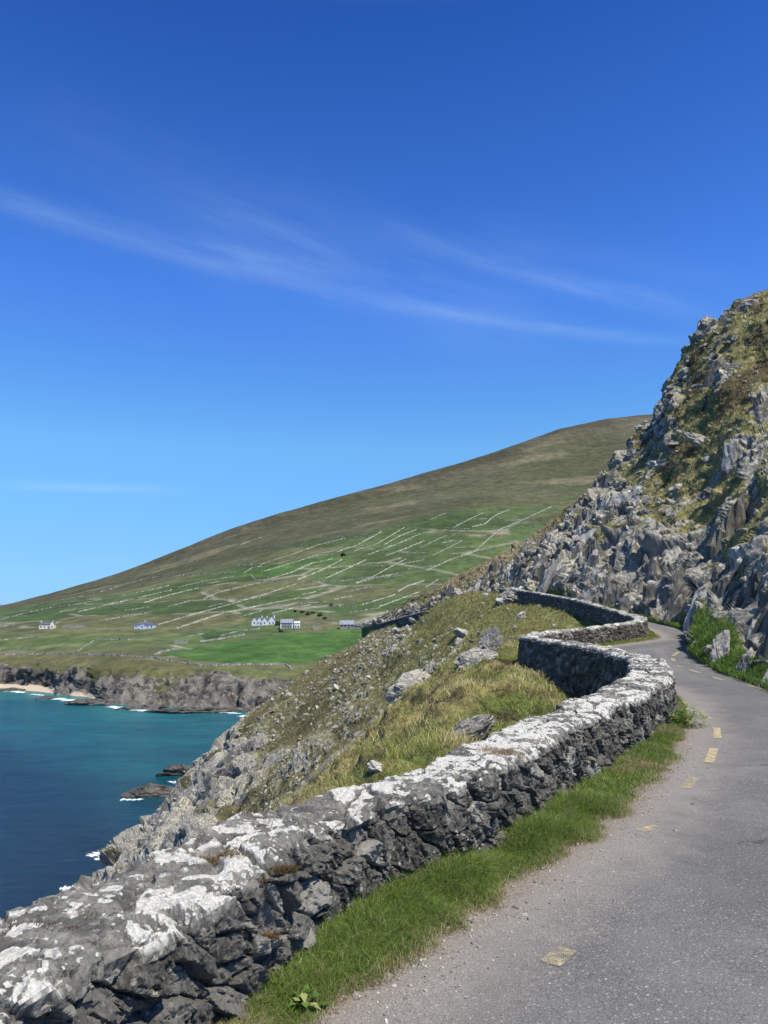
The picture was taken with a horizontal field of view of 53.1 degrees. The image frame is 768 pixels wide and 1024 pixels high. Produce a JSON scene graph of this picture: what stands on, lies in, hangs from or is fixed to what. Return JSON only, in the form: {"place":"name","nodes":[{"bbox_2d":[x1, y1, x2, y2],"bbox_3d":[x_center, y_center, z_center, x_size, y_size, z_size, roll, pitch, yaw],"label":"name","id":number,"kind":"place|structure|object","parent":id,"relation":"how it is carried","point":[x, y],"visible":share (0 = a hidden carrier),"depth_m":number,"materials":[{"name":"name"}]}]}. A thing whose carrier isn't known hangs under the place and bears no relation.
{"place":"outdoors","nodes":[
{"label":"outdoors","id":0,"kind":"place"},
{"bbox_2d":[0,605,248,918],"bbox_3d":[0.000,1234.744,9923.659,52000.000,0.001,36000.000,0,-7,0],"label":"sea","id":1,"kind":"structure","parent":0,"point":[70,775],"depth_m":269.35,"materials":[{"name":"blue liquid"}]},
{"bbox_2d":[0,687,25,691],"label":"sea rock","id":2,"kind":"object","parent":1,"relation":"in","point":[10,689],"visible":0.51,"depth_m":529.25,"materials":[{"name":"grey stone"}]},
{"bbox_2d":[34,696,57,699],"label":"sea rock","id":3,"kind":"object","parent":1,"relation":"in","point":[46,697],"visible":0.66,"depth_m":485.87,"materials":[{"name":"grey stone"}]},
{"bbox_2d":[63,698,116,705],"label":"sea rock","id":4,"kind":"object","parent":1,"relation":"in","point":[92,702],"visible":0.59,"depth_m":455.46,"materials":[{"name":"grey stone"}]},
{"bbox_2d":[4,691,244,890],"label":"surf","id":5,"kind":"structure","parent":1,"relation":"on","point":[95,853],"depth_m":420.05,"materials":[{"name":"white liquid"}]},
{"bbox_2d":[112,704,167,709],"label":"sea rock","id":6,"kind":"object","parent":1,"relation":"in","point":[143,706],"visible":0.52,"depth_m":437.68,"materials":[{"name":"grey stone"}]},
{"bbox_2d":[120,783,173,796],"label":"sea rock","id":7,"kind":"object","parent":1,"relation":"in","point":[151,790],"visible":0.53,"depth_m":240.38,"materials":[{"name":"grey stone"}]},
{"bbox_2d":[155,764,191,776],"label":"sea rock","id":8,"kind":"object","parent":1,"relation":"in","point":[175,770],"visible":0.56,"depth_m":268.70,"materials":[{"name":"grey stone"}]},
{"bbox_2d":[146,707,250,713],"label":"sea rock","id":9,"kind":"object","parent":1,"relation":"in","point":[185,710],"visible":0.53,"depth_m":422.45,"materials":[{"name":"grey stone"}]},
{"bbox_2d":[0,414,652,711],"bbox_3d":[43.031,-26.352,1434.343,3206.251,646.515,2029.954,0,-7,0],"label":"hill","id":10,"kind":"structure","parent":0,"point":[557,471],"depth_m":947.37,"materials":[{"name":"green plant"}]},
{"bbox_2d":[4,636,33,639],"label":"field wall","id":11,"kind":"structure","parent":10,"relation":"on","point":[19,638],"depth_m":647.48,"materials":[{"name":"stone"}]},
{"bbox_2d":[0,603,85,619],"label":"field wall","id":12,"kind":"structure","parent":10,"relation":"on","point":[42,609],"depth_m":927.31,"materials":[{"name":"stone"}]},
{"bbox_2d":[39,621,55,628],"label":"cottage","id":13,"kind":"structure","parent":10,"relation":"on","point":[47,625],"depth_m":700.43,"materials":[{"name":"paint"}]},
{"bbox_2d":[69,624,84,628],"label":"ruined building","id":14,"kind":"structure","parent":10,"relation":"on","point":[76,626],"depth_m":694.01,"materials":[{"name":"stone"}]},
{"bbox_2d":[0,652,199,665],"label":"field wall","id":15,"kind":"structure","parent":10,"relation":"on","point":[103,655],"depth_m":542.04,"materials":[{"name":"stone"}]},
{"bbox_2d":[78,600,125,611],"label":"field wall","id":16,"kind":"structure","parent":10,"relation":"on","point":[96,607],"depth_m":848.33,"materials":[{"name":"stone"}]},
{"bbox_2d":[96,639,139,639],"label":"field wall","id":17,"kind":"structure","parent":10,"relation":"on","point":[119,639],"depth_m":610.65,"materials":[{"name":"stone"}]},
{"bbox_2d":[100,611,151,620],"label":"field wall","id":18,"kind":"structure","parent":10,"relation":"on","point":[128,615],"depth_m":763.16,"materials":[{"name":"stone"}]},
{"bbox_2d":[101,577,153,591],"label":"field wall","id":19,"kind":"structure","parent":10,"relation":"on","point":[127,583],"depth_m":1221.82,"materials":[{"name":"stone"}]},
{"bbox_2d":[111,606,147,610],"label":"field wall","id":20,"kind":"structure","parent":10,"relation":"on","point":[130,609],"depth_m":811.61,"materials":[{"name":"stone"}]},
{"bbox_2d":[134,620,155,628],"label":"bungalow","id":21,"kind":"object","parent":10,"relation":"on","point":[145,625],"visible":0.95,"depth_m":683.10,"materials":[{"name":"paint"}]},
{"bbox_2d":[121,585,168,595],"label":"field wall","id":22,"kind":"structure","parent":10,"relation":"on","point":[145,590],"depth_m":1017.08,"materials":[{"name":"stone"}]},
{"bbox_2d":[154,648,179,654],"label":"field wall","id":23,"kind":"structure","parent":10,"relation":"on","point":[161,651],"depth_m":547.90,"materials":[{"name":"stone"}]},
{"bbox_2d":[144,588,197,602],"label":"field wall","id":24,"kind":"structure","parent":10,"relation":"on","point":[170,594],"depth_m":923.45,"materials":[{"name":"stone"}]},
{"bbox_2d":[174,639,187,643],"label":"ruined building","id":25,"kind":"structure","parent":10,"relation":"on","point":[181,641],"depth_m":586.89,"materials":[{"name":"stone"}]},
{"bbox_2d":[156,572,236,576],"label":"field wall","id":26,"kind":"structure","parent":10,"relation":"on","point":[199,573],"depth_m":1093.82,"materials":[{"name":"stone"}]},
{"bbox_2d":[180,576,232,586],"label":"field wall","id":27,"kind":"structure","parent":10,"relation":"on","point":[206,580],"depth_m":1006.33,"materials":[{"name":"stone"}]},
{"bbox_2d":[175,605,259,628],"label":"field wall","id":28,"kind":"structure","parent":10,"relation":"on","point":[216,615],"depth_m":732.60,"materials":[{"name":"stone"}]},
{"bbox_2d":[199,634,244,641],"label":"field wall","id":29,"kind":"structure","parent":10,"relation":"on","point":[220,638],"depth_m":605.39,"materials":[{"name":"stone"}]},
{"bbox_2d":[158,583,296,624],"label":"field wall","id":30,"kind":"structure","parent":10,"relation":"on","point":[224,605],"depth_m":790.75,"materials":[{"name":"stone"}]},
{"bbox_2d":[204,582,259,598],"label":"field wall","id":31,"kind":"structure","parent":10,"relation":"on","point":[230,589],"depth_m":906.72,"materials":[{"name":"stone"}]},
{"bbox_2d":[204,597,259,600],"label":"field wall","id":32,"kind":"structure","parent":10,"relation":"on","point":[231,600],"depth_m":830.54,"materials":[{"name":"stone"}]},
{"bbox_2d":[220,628,259,635],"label":"field wall","id":33,"kind":"structure","parent":10,"relation":"on","point":[239,630],"depth_m":642.64,"materials":[{"name":"stone"}]},
{"bbox_2d":[199,663,291,668],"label":"field wall","id":34,"kind":"structure","parent":10,"relation":"on","point":[229,664],"depth_m":487.71,"materials":[{"name":"stone"}]},
{"bbox_2d":[252,615,276,625],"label":"gabled house","id":35,"kind":"structure","parent":10,"relation":"on","point":[260,621],"depth_m":675.28,"materials":[{"name":"paint"}]},
{"bbox_2d":[260,597,299,605],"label":"field wall","id":36,"kind":"structure","parent":10,"relation":"on","point":[278,601],"depth_m":793.39,"materials":[{"name":"stone"}]},
{"bbox_2d":[262,545,307,545],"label":"field wall","id":37,"kind":"structure","parent":10,"relation":"on","point":[282,545],"depth_m":1209.39,"materials":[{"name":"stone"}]},
{"bbox_2d":[280,619,299,628],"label":"stone house","id":38,"kind":"structure","parent":10,"relation":"on","point":[287,623],"depth_m":648.68,"materials":[{"name":"stone"}]},
{"bbox_2d":[272,604,309,613],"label":"field wall","id":39,"kind":"structure","parent":10,"relation":"on","point":[290,608],"depth_m":753.18,"materials":[{"name":"stone"}]},
{"bbox_2d":[262,554,334,571],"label":"field wall","id":40,"kind":"structure","parent":10,"relation":"on","point":[300,560],"depth_m":1054.69,"materials":[{"name":"stone"}]},
{"bbox_2d":[266,558,332,579],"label":"field wall","id":41,"kind":"structure","parent":10,"relation":"on","point":[298,569],"depth_m":988.63,"materials":[{"name":"stone"}]},
{"bbox_2d":[261,538,344,563],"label":"field wall","id":42,"kind":"structure","parent":10,"relation":"on","point":[302,550],"depth_m":1125.29,"materials":[{"name":"stone"}]},
{"bbox_2d":[313,625,320,629],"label":"ruined building","id":43,"kind":"structure","parent":10,"relation":"on","point":[316,627],"depth_m":632.02,"materials":[{"name":"stone"}]},
{"bbox_2d":[297,559,341,579],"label":"field wall","id":44,"kind":"structure","parent":10,"relation":"on","point":[319,570],"depth_m":966.03,"materials":[{"name":"stone"}]},
{"bbox_2d":[300,576,370,581],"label":"field wall","id":45,"kind":"structure","parent":10,"relation":"on","point":[334,580],"depth_m":897.99,"materials":[{"name":"stone"}]},
{"bbox_2d":[316,536,367,536],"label":"field wall","id":46,"kind":"structure","parent":10,"relation":"on","point":[343,536],"depth_m":1191.61,"materials":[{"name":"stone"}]},
{"bbox_2d":[324,559,365,578],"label":"field wall","id":47,"kind":"structure","parent":10,"relation":"on","point":[344,569],"depth_m":953.40,"materials":[{"name":"stone"}]},
{"bbox_2d":[340,620,359,628],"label":"farmhouse","id":48,"kind":"object","parent":10,"relation":"on","point":[347,624],"visible":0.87,"depth_m":628.59,"materials":[{"name":"paint"}]},
{"bbox_2d":[337,531,380,551],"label":"field wall","id":49,"kind":"structure","parent":10,"relation":"on","point":[359,543],"depth_m":1112.27,"materials":[{"name":"stone"}]},
{"bbox_2d":[356,573,397,583],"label":"field wall","id":50,"kind":"structure","parent":10,"relation":"on","point":[377,577],"depth_m":889.23,"materials":[{"name":"stone"}]},
{"bbox_2d":[362,594,394,604],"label":"field wall","id":51,"kind":"structure","parent":10,"relation":"on","point":[379,599],"depth_m":762.98,"materials":[{"name":"stone"}]},
{"bbox_2d":[354,527,403,550],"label":"field wall","id":52,"kind":"structure","parent":10,"relation":"on","point":[380,541],"depth_m":1100.10,"materials":[{"name":"stone"}]},
{"bbox_2d":[358,559,404,581],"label":"field wall","id":53,"kind":"structure","parent":10,"relation":"on","point":[382,571],"depth_m":925.60,"materials":[{"name":"stone"}]},
{"bbox_2d":[368,534,418,554],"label":"field wall","id":54,"kind":"structure","parent":10,"relation":"on","point":[394,544],"depth_m":1068.54,"materials":[{"name":"stone"}]},
{"bbox_2d":[379,591,419,606],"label":"field wall","id":55,"kind":"structure","parent":10,"relation":"on","point":[400,598],"depth_m":760.89,"materials":[{"name":"stone"}]},
{"bbox_2d":[384,529,415,544],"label":"field wall","id":56,"kind":"structure","parent":10,"relation":"on","point":[399,536],"depth_m":1119.96,"materials":[{"name":"stone"}]},
{"bbox_2d":[385,540,423,555],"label":"field wall","id":57,"kind":"structure","parent":10,"relation":"on","point":[405,548],"depth_m":1039.14,"materials":[{"name":"stone"}]},
{"bbox_2d":[397,580,423,591],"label":"field wall","id":58,"kind":"structure","parent":10,"relation":"on","point":[409,585],"depth_m":833.34,"materials":[{"name":"stone"}]},
{"bbox_2d":[426,530,498,570],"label":"field wall","id":59,"kind":"structure","parent":10,"relation":"on","point":[461,555],"depth_m":978.57,"materials":[{"name":"stone"}]},
{"bbox_2d":[472,509,508,526],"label":"field wall","id":60,"kind":"structure","parent":10,"relation":"on","point":[490,519],"depth_m":1183.74,"materials":[{"name":"stone"}]},
{"bbox_2d":[499,507,550,529],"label":"field wall","id":61,"kind":"structure","parent":10,"relation":"on","point":[523,519],"depth_m":1186.64,"materials":[{"name":"stone"}]},
{"bbox_2d":[66,590,600,890],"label":"hillside","id":62,"kind":"structure","parent":0,"point":[194,824],"depth_m":66.18,"materials":[{"name":"green plant"}]},
{"bbox_2d":[102,727,257,882],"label":"sea cliff slabs","id":63,"kind":"structure","parent":62,"relation":"on","point":[226,770],"depth_m":116.19,"materials":[{"name":"grey stone"}]},
{"bbox_2d":[93,592,561,880],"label":"scree","id":64,"kind":"structure","parent":62,"relation":"on","point":[395,631],"depth_m":104.66,"materials":[{"name":"grey stone"}]},
{"bbox_2d":[0,588,678,1023],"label":"roadside wall","id":65,"kind":"structure","parent":62,"relation":"on","point":[168,936],"depth_m":3.62,"materials":[{"name":"stone"}]},
{"bbox_2d":[25,919,80,931],"bbox_3d":[-1.113,1.383,2.565,0.202,0.041,0.123,0,-7,0],"label":"grass tuft","id":66,"kind":"object","parent":65,"relation":"on","point":[49,924],"visible":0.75,"depth_m":2.57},
{"bbox_2d":[191,847,248,865],"bbox_3d":[-0.704,1.483,3.303,0.282,0.077,0.184,0,-7,0],"label":"grass tuft","id":67,"kind":"object","parent":65,"relation":"on","point":[216,859],"visible":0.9,"depth_m":3.30,"materials":[{"name":"beige plant"}]},
{"bbox_2d":[255,862,302,990],"bbox_3d":[-0.429,1.749,3.147,0.225,0.587,0.155,-2,-7,16],"label":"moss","id":68,"kind":"object","parent":65,"relation":"on","point":[283,869],"visible":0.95,"depth_m":3.17,"materials":[{"name":"plant"}]},
{"bbox_2d":[476,745,527,758],"bbox_3d":[0.842,1.720,5.482,0.412,0.121,0.262,0,-7,0],"label":"lichen","id":69,"kind":"object","parent":65,"relation":"on","point":[500,751],"visible":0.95,"depth_m":5.47},
{"bbox_2d":[367,760,381,772],"bbox_3d":[-0.060,2.747,8.229,0.281,0.146,0.228,24,-19,-30],"label":"boulder","id":70,"kind":"object","parent":62,"relation":"on","point":[373,765],"visible":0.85,"depth_m":8.15,"materials":[{"name":"white stone"}]},
{"bbox_2d":[375,610,430,627],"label":"road wall","id":71,"kind":"structure","parent":62,"relation":"on","point":[404,621],"depth_m":142.77,"materials":[{"name":"stone"}]},
{"bbox_2d":[385,669,427,706],"bbox_3d":[1.464,10.420,44.639,3.170,2.160,2.354,-22,0,-18],"label":"boulder","id":72,"kind":"object","parent":62,"relation":"on","point":[406,679],"visible":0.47,"depth_m":44.05,"materials":[{"name":"grey stone"}]},
{"bbox_2d":[264,632,571,809],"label":"tussock grass","id":73,"kind":"structure","parent":62,"relation":"on","point":[436,738],"depth_m":13.56,"materials":[{"name":"green plant"}]},
{"bbox_2d":[453,627,467,636],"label":"boulder","id":74,"kind":"object","parent":62,"relation":"on","point":[458,631],"visible":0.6,"depth_m":52.91,"materials":[{"name":"grey stone"}]},
{"bbox_2d":[446,713,495,743],"bbox_3d":[1.036,2.914,9.912,1.004,0.402,0.479,-44,-7,4],"label":"boulder","id":75,"kind":"object","parent":62,"relation":"on","point":[481,725],"visible":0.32,"depth_m":9.78,"materials":[{"name":"grey stone"}]},
{"bbox_2d":[453,647,498,668],"bbox_3d":[2.864,4.573,23.750,1.396,0.856,1.047,-28,-1,-13],"label":"boulder","id":76,"kind":"object","parent":62,"relation":"on","point":[470,656],"visible":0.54,"depth_m":23.59,"materials":[{"name":"grey stone"}]},
{"bbox_2d":[477,627,502,651],"bbox_3d":[3.588,4.864,26.656,1.013,1.918,0.927,24,-3,-19],"label":"boulder","id":77,"kind":"object","parent":62,"relation":"on","point":[491,639],"visible":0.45,"depth_m":26.40,"materials":[{"name":"grey stone"}]},
{"bbox_2d":[496,597,509,605],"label":"boulder","id":78,"kind":"object","parent":62,"relation":"on","point":[499,601],"visible":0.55,"depth_m":64.55,"materials":[{"name":"grey stone"}]},
{"bbox_2d":[495,589,519,603],"bbox_3d":[11.312,7.492,65.330,3.652,1.837,3.048,4,-7,-11],"label":"boulder","id":79,"kind":"object","parent":62,"relation":"on","point":[510,596],"visible":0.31,"depth_m":64.49,"materials":[{"name":"grey stone"}]},
{"bbox_2d":[515,611,525,619],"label":"boulder","id":80,"kind":"object","parent":62,"relation":"on","point":[521,615],"visible":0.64,"depth_m":51.70,"materials":[{"name":"grey stone"}]},
{"bbox_2d":[0,0,767,604],"label":"sky","id":81,"kind":"structure","parent":0,"point":[260,259],"materials":[{"name":"blue"}]},
{"bbox_2d":[268,619,767,1023],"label":"road","id":82,"kind":"structure","parent":0,"point":[675,931],"depth_m":3.85,"materials":[{"name":"grey asphalt"}]},
{"bbox_2d":[210,629,697,1023],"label":"verge grass","id":83,"kind":"structure","parent":82,"relation":"on","point":[352,947],"depth_m":4.08,"materials":[{"name":"green plant"}]},
{"bbox_2d":[288,983,329,1009],"bbox_3d":[-0.310,1.918,3.034,0.147,0.073,0.148,-6,-9,42],"label":"leafy plant","id":84,"kind":"object","parent":83,"relation":"on","point":[303,996],"visible":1,"depth_m":3.02,"materials":[{"name":"green plant"}]},
{"bbox_2d":[666,701,709,726],"bbox_3d":[3.929,2.624,10.023,0.561,0.308,0.719,0,-7,0],"label":"leafy plant","id":85,"kind":"object","parent":83,"relation":"on","point":[684,717],"visible":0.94,"depth_m":9.96,"materials":[{"name":"green plant"}]},
{"bbox_2d":[294,689,721,1023],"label":"roadside grit","id":86,"kind":"object","parent":82,"relation":"on","point":[445,948],"visible":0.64,"depth_m":3.87,"materials":[{"name":"grey gravel"}]},
{"bbox_2d":[361,291,767,689],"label":"crag","id":87,"kind":"structure","parent":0,"point":[659,540],"depth_m":66.33,"materials":[{"name":"grey stone"}]},
{"bbox_2d":[360,293,764,628],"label":"loose crag rocks","id":88,"kind":"object","parent":87,"relation":"on","point":[744,305],"visible":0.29,"depth_m":88.52,"materials":[{"name":"grey stone"}]},
{"bbox_2d":[581,509,596,531],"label":"rock outcrop","id":89,"kind":"object","parent":87,"relation":"on","point":[588,517],"visible":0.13,"depth_m":81.41,"materials":[{"name":"grey stone"}]},
{"bbox_2d":[441,314,767,630],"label":"crag slabs","id":90,"kind":"structure","parent":87,"relation":"on","point":[656,568],"depth_m":61.57,"materials":[{"name":"grey stone"}]},
{"bbox_2d":[681,431,704,446],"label":"rock outcrop","id":91,"kind":"object","parent":87,"relation":"on","point":[694,439],"visible":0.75,"depth_m":75.36,"materials":[{"name":"grey stone"}]},
{"bbox_2d":[710,630,729,667],"bbox_3d":[8.361,3.790,19.099,0.521,1.797,0.591,12,-8,-4],"label":"rock outcrop","id":92,"kind":"object","parent":87,"relation":"on","point":[720,642],"visible":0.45,"depth_m":19.18,"materials":[{"name":"grey stone"}]},
{"bbox_2d":[718,308,731,320],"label":"rock outcrop","id":93,"kind":"object","parent":87,"relation":"on","point":[726,311],"visible":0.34,"depth_m":100.46,"materials":[{"name":"grey stone"}]},
{"bbox_2d":[733,557,741,570],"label":"rock outcrop","id":94,"kind":"object","parent":87,"relation":"on","point":[737,562],"visible":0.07,"depth_m":33.46,"materials":[{"name":"grey stone"}]},
{"bbox_2d":[718,534,767,659],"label":"bank slabs","id":95,"kind":"structure","parent":87,"relation":"on","point":[757,585],"depth_m":23.57,"materials":[{"name":"grey stone"}]},
{"bbox_2d":[736,647,755,672],"bbox_3d":[7.919,3.544,16.683,0.524,1.291,0.688,19,-10,-9],"label":"rock outcrop","id":96,"kind":"object","parent":87,"relation":"on","point":[741,664],"visible":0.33,"depth_m":16.74,"materials":[{"name":"grey stone"}]},
{"bbox_2d":[756,669,767,687],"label":"rock outcrop","id":97,"kind":"object","parent":87,"relation":"on","point":[765,677],"visible":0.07,"depth_m":14.59,"materials":[{"name":"grey stone"}]},
{"bbox_2d":[561,288,767,690],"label":"crag grass","id":98,"kind":"structure","parent":0,"point":[753,675],"depth_m":69.65,"materials":[{"name":"green plant"}]}
]}

